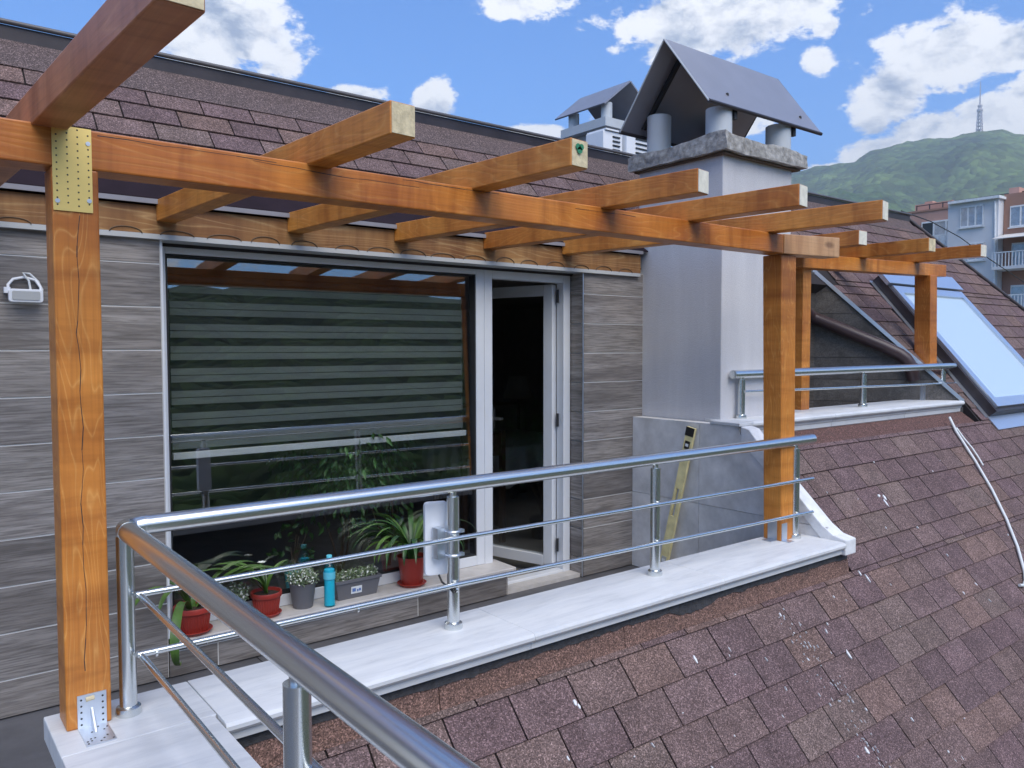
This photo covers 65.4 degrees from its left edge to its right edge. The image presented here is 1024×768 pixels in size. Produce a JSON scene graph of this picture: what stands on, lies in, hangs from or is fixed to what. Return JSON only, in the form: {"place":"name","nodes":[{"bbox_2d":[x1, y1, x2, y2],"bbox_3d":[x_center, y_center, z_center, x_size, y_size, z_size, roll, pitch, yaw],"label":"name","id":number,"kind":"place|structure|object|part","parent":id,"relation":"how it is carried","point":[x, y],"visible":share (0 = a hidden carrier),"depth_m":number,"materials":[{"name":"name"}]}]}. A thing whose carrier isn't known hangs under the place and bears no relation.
{"place":"outdoors","nodes":[
{"label":"outdoors","id":0,"kind":"place"},
{"bbox_2d":[0,0,1023,170],"label":"sky","id":1,"kind":"structure","parent":0,"point":[870,75],"materials":[{"name":"blue"}]},
{"bbox_2d":[791,129,1023,212],"bbox_3d":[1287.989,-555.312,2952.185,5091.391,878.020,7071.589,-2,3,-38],"label":"mountain","id":2,"kind":"structure","parent":0,"point":[907,176],"depth_m":2697.46,"materials":[{"name":"green plant"}]},
{"bbox_2d":[976,81,982,131],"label":"communications tower","id":3,"kind":"structure","parent":2,"relation":"on","point":[979,110],"depth_m":3154.13,"materials":[{"name":"grey metal"}]},
{"bbox_2d":[899,200,953,245],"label":"apartment building","id":4,"kind":"structure","parent":0,"point":[937,214],"depth_m":57.73,"materials":[{"name":"pink paint"}]},
{"bbox_2d":[921,219,947,236],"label":"window","id":5,"kind":"structure","parent":4,"relation":"in","point":[930,227],"depth_m":57.45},
{"bbox_2d":[916,191,1023,210],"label":"roof railing","id":6,"kind":"object","parent":4,"relation":"on","point":[956,200],"visible":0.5,"depth_m":58.06,"materials":[{"name":"metal"}]},
{"bbox_2d":[901,210,1023,281],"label":"overhead wire","id":7,"kind":"object","parent":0,"point":[962,239],"visible":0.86,"depth_m":18.27,"materials":[{"name":"black rubber"}]},
{"bbox_2d":[947,195,1005,289],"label":"apartment building","id":8,"kind":"structure","parent":0,"point":[975,221],"depth_m":52.94,"materials":[{"name":"white paint"}]},
{"bbox_2d":[958,204,984,228],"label":"window","id":9,"kind":"structure","parent":8,"relation":"in","point":[972,216],"depth_m":53.36,"materials":[{"name":"white glass"}]},
{"bbox_2d":[966,242,985,261],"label":"window","id":10,"kind":"structure","parent":8,"relation":"in","point":[983,243],"depth_m":53.20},
{"bbox_2d":[991,187,1023,306],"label":"apartment building","id":11,"kind":"structure","parent":0,"point":[1012,236],"depth_m":52.08,"materials":[{"name":"brown paint"}]},
{"bbox_2d":[1007,205,1023,228],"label":"window","id":12,"kind":"structure","parent":11,"relation":"in","point":[1016,212],"depth_m":51.97,"materials":[{"name":"white glass"}]},
{"bbox_2d":[1010,285,1023,306],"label":"window","id":13,"kind":"structure","parent":11,"relation":"in","point":[1015,289],"depth_m":52.04,"materials":[{"name":"glass"}]},
{"bbox_2d":[1011,242,1023,264],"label":"window","id":14,"kind":"structure","parent":11,"relation":"in","point":[1019,245],"depth_m":52.02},
{"label":"ground","id":15,"kind":"structure","parent":0,"visible":0},
{"bbox_2d":[0,18,1023,767],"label":"house","id":16,"kind":"structure","parent":15,"relation":"on","point":[872,616],"depth_m":4.61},
{"bbox_2d":[3,272,42,302],"bbox_3d":[-2.046,-0.405,3.346,0.144,0.128,0.068,-2,3,-38],"label":"floodlight","id":17,"kind":"object","parent":16,"relation":"attached to","point":[30,295],"visible":1,"depth_m":3.33,"materials":[{"name":"white plastic"}]},
{"bbox_2d":[135,560,285,665],"bbox_3d":[-1.521,1.080,3.859,0.492,0.348,0.720,1,3,31],"label":"potted plant","id":18,"kind":"object","parent":16,"relation":"on","point":[191,618],"visible":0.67,"depth_m":3.81,"materials":[{"name":"green plant"}]},
{"bbox_2d":[227,581,250,600],"bbox_3d":[-1.395,1.099,4.056,0.141,0.199,0.147,-2,3,-38],"label":"potted plant","id":19,"kind":"object","parent":16,"relation":"on","point":[240,592],"visible":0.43,"depth_m":4.05,"materials":[{"name":"green plant"}]},
{"bbox_2d":[203,560,285,617],"bbox_3d":[-1.371,1.051,4.083,0.464,0.293,0.181,-1,3,-27],"label":"potted plant","id":20,"kind":"object","parent":16,"relation":"on","point":[265,598],"visible":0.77,"depth_m":4.09,"materials":[{"name":"green plant"}]},
{"bbox_2d":[266,523,314,587],"bbox_3d":[-1.229,1.071,4.500,0.285,0.593,0.164,-2,3,-38],"label":"vase plant","id":21,"kind":"object","parent":16,"relation":"on","point":[282,553],"visible":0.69,"depth_m":4.48,"materials":[{"name":"green plant"}]},
{"bbox_2d":[286,567,319,609],"bbox_3d":[-1.118,1.076,4.251,0.185,0.226,0.179,-2,3,-38],"label":"potted plant","id":22,"kind":"object","parent":16,"relation":"on","point":[302,583],"visible":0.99,"depth_m":4.21,"materials":[{"name":"grey plant"}]},
{"bbox_2d":[167,273,465,459],"bbox_3d":[-1.012,-0.113,4.518,1.770,0.927,0.089,-2,3,-38],"label":"roller blind","id":23,"kind":"object","parent":16,"relation":"attached to","point":[251,366],"visible":0.98,"depth_m":4.41,"materials":[{"name":"grey fabric"}]},
{"bbox_2d":[162,246,484,620],"bbox_3d":[-0.965,0.237,4.466,1.960,1.878,0.070,-2,3,-38],"label":"window","id":24,"kind":"structure","parent":16,"relation":"in","point":[476,556],"depth_m":4.81,"materials":[{"name":"white plastic"}]},
{"bbox_2d":[323,554,335,606],"bbox_3d":[-0.976,1.050,4.264,0.063,0.276,0.063,-2,3,-38],"label":"water bottle","id":25,"kind":"object","parent":16,"relation":"on","point":[329,583],"visible":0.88,"depth_m":4.25,"materials":[{"name":"teal plastic"}]},
{"bbox_2d":[265,433,406,581],"bbox_3d":[-1.166,0.782,4.858,1.013,1.187,0.656,2,3,31],"label":"ficus tree","id":26,"kind":"object","parent":16,"relation":"in","point":[358,470],"visible":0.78,"depth_m":4.76,"materials":[{"name":"green plant"}]},
{"bbox_2d":[335,563,381,600],"bbox_3d":[-0.876,1.097,4.447,0.299,0.167,0.112,-2,3,-38],"label":"planter box","id":27,"kind":"object","parent":16,"relation":"on","point":[356,582],"visible":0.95,"depth_m":4.41,"materials":[{"name":"grey plastic"}]},
{"bbox_2d":[323,434,416,570],"bbox_3d":[-0.952,0.780,5.303,0.653,1.150,0.695,-1,3,-13],"label":"ficus tree","id":28,"kind":"object","parent":16,"relation":"in","point":[380,565],"visible":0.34,"depth_m":5.25,"materials":[{"name":"green plant"}]},
{"bbox_2d":[345,509,476,587],"bbox_3d":[-0.614,0.964,4.684,0.671,0.409,0.776,2,3,37],"label":"potted plant","id":29,"kind":"object","parent":16,"relation":"on","point":[411,564],"visible":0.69,"depth_m":4.59,"materials":[{"name":"green plant"}]},
{"bbox_2d":[0,0,887,746],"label":"pergola","id":30,"kind":"object","parent":16,"relation":"on","point":[112,46],"visible":1,"depth_m":2.69,"materials":[{"name":"brown wood"}]},
{"bbox_2d":[115,434,816,767],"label":"terrace railing","id":31,"kind":"object","parent":16,"relation":"on","point":[396,736],"visible":1,"depth_m":2.36,"materials":[{"name":"silver metal"}]},
{"bbox_2d":[423,501,464,593],"bbox_3d":[-0.269,0.635,3.128,0.152,0.343,0.092,2,3,34],"label":"panel antenna","id":32,"kind":"object","parent":31,"relation":"attached to","point":[434,528],"visible":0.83,"depth_m":3.12,"materials":[{"name":"white plastic"}]},
{"bbox_2d":[407,402,524,478],"bbox_3d":[-0.569,0.700,10.289,1.500,0.850,0.520,-2,3,-38],"label":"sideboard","id":33,"kind":"object","parent":16,"relation":"on","point":[504,415],"visible":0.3,"depth_m":10.04,"materials":[{"name":"black"}]},
{"bbox_3d":[-0.798,0.708,9.789,0.460,0.720,0.019,-2,3,-38],"label":"door","id":34,"kind":"part","parent":33,"relation":"part of","materials":[{"name":"black"}]},
{"bbox_3d":[-0.414,0.694,10.092,0.460,0.720,0.019,-2,3,-38],"label":"door","id":35,"kind":"part","parent":33,"relation":"part of","materials":[{"name":"black"}]},
{"bbox_3d":[-0.029,0.679,10.395,0.460,0.720,0.019,-2,3,-38],"label":"door","id":36,"kind":"part","parent":33,"relation":"part of","materials":[{"name":"black"}]},
{"bbox_2d":[433,430,505,549],"bbox_3d":[-0.353,0.836,6.564,0.420,0.920,0.440,-2,3,-38],"label":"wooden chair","id":37,"kind":"object","parent":16,"relation":"on","point":[499,443],"visible":0.39,"depth_m":6.45,"materials":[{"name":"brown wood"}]},
{"bbox_2d":[438,467,517,525],"bbox_3d":[-0.053,0.882,7.785,1.100,0.715,1.100,-2,3,-38],"label":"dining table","id":38,"kind":"object","parent":16,"relation":"in","point":[442,473],"visible":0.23,"depth_m":7.82,"materials":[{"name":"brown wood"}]},
{"bbox_2d":[422,429,542,488],"bbox_3d":[-0.053,0.701,7.775,1.288,0.360,1.287,-2,3,-38],"label":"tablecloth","id":39,"kind":"object","parent":38,"relation":"on","point":[524,449],"visible":0.45,"depth_m":7.44,"materials":[{"name":"black fabric"}]},
{"bbox_2d":[492,284,558,564],"bbox_3d":[0.029,0.288,5.682,0.265,1.955,0.654,-2,3,-38],"label":"door","id":40,"kind":"structure","parent":16,"relation":"in","point":[550,294],"depth_m":5.52,"materials":[{"name":"white plastic"}]},
{"bbox_2d":[555,81,637,141],"bbox_3d":[1.291,-3.057,11.144,0.985,2.071,0.980,-2,3,-38],"label":"rooftop chimney","id":41,"kind":"object","parent":16,"relation":"on","point":[610,107],"visible":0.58,"depth_m":10.93,"materials":[{"name":"paint"}]},
{"bbox_2d":[586,128,621,154],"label":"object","id":42,"kind":"object","parent":16,"relation":"on","point":[609,138],"visible":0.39,"depth_m":9.42,"materials":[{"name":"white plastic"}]},
{"bbox_2d":[622,135,646,155],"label":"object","id":43,"kind":"object","parent":16,"relation":"on","point":[633,145],"visible":0.11,"depth_m":9.58,"materials":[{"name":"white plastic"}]},
{"bbox_2d":[660,426,696,561],"bbox_3d":[1.102,0.806,5.357,0.280,1.058,0.041,2,3,35],"label":"spirit level","id":44,"kind":"object","parent":16,"relation":"on","point":[681,477],"visible":0.83,"depth_m":5.34,"materials":[{"name":"yellow metal"}]},
{"bbox_2d":[729,363,956,418],"bbox_3d":[2.742,0.019,6.267,3.280,0.329,0.075,-2,3,-38],"label":"terrace railing","id":45,"kind":"object","parent":16,"relation":"on","point":[740,375],"visible":0.84,"depth_m":6.12,"materials":[{"name":"silver metal"}]},
{"bbox_2d":[795,230,986,409],"bbox_3d":[2.974,-0.492,6.683,2.430,1.312,1.283,-2,3,-38],"label":"pergola","id":46,"kind":"object","parent":16,"relation":"on","point":[858,253],"visible":0.69,"depth_m":6.39,"materials":[{"name":"brown wood"}]},
{"bbox_2d":[948,417,1023,586],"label":"roof cable","id":47,"kind":"object","parent":16,"relation":"on","point":[957,432],"visible":1,"depth_m":6.16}
]}

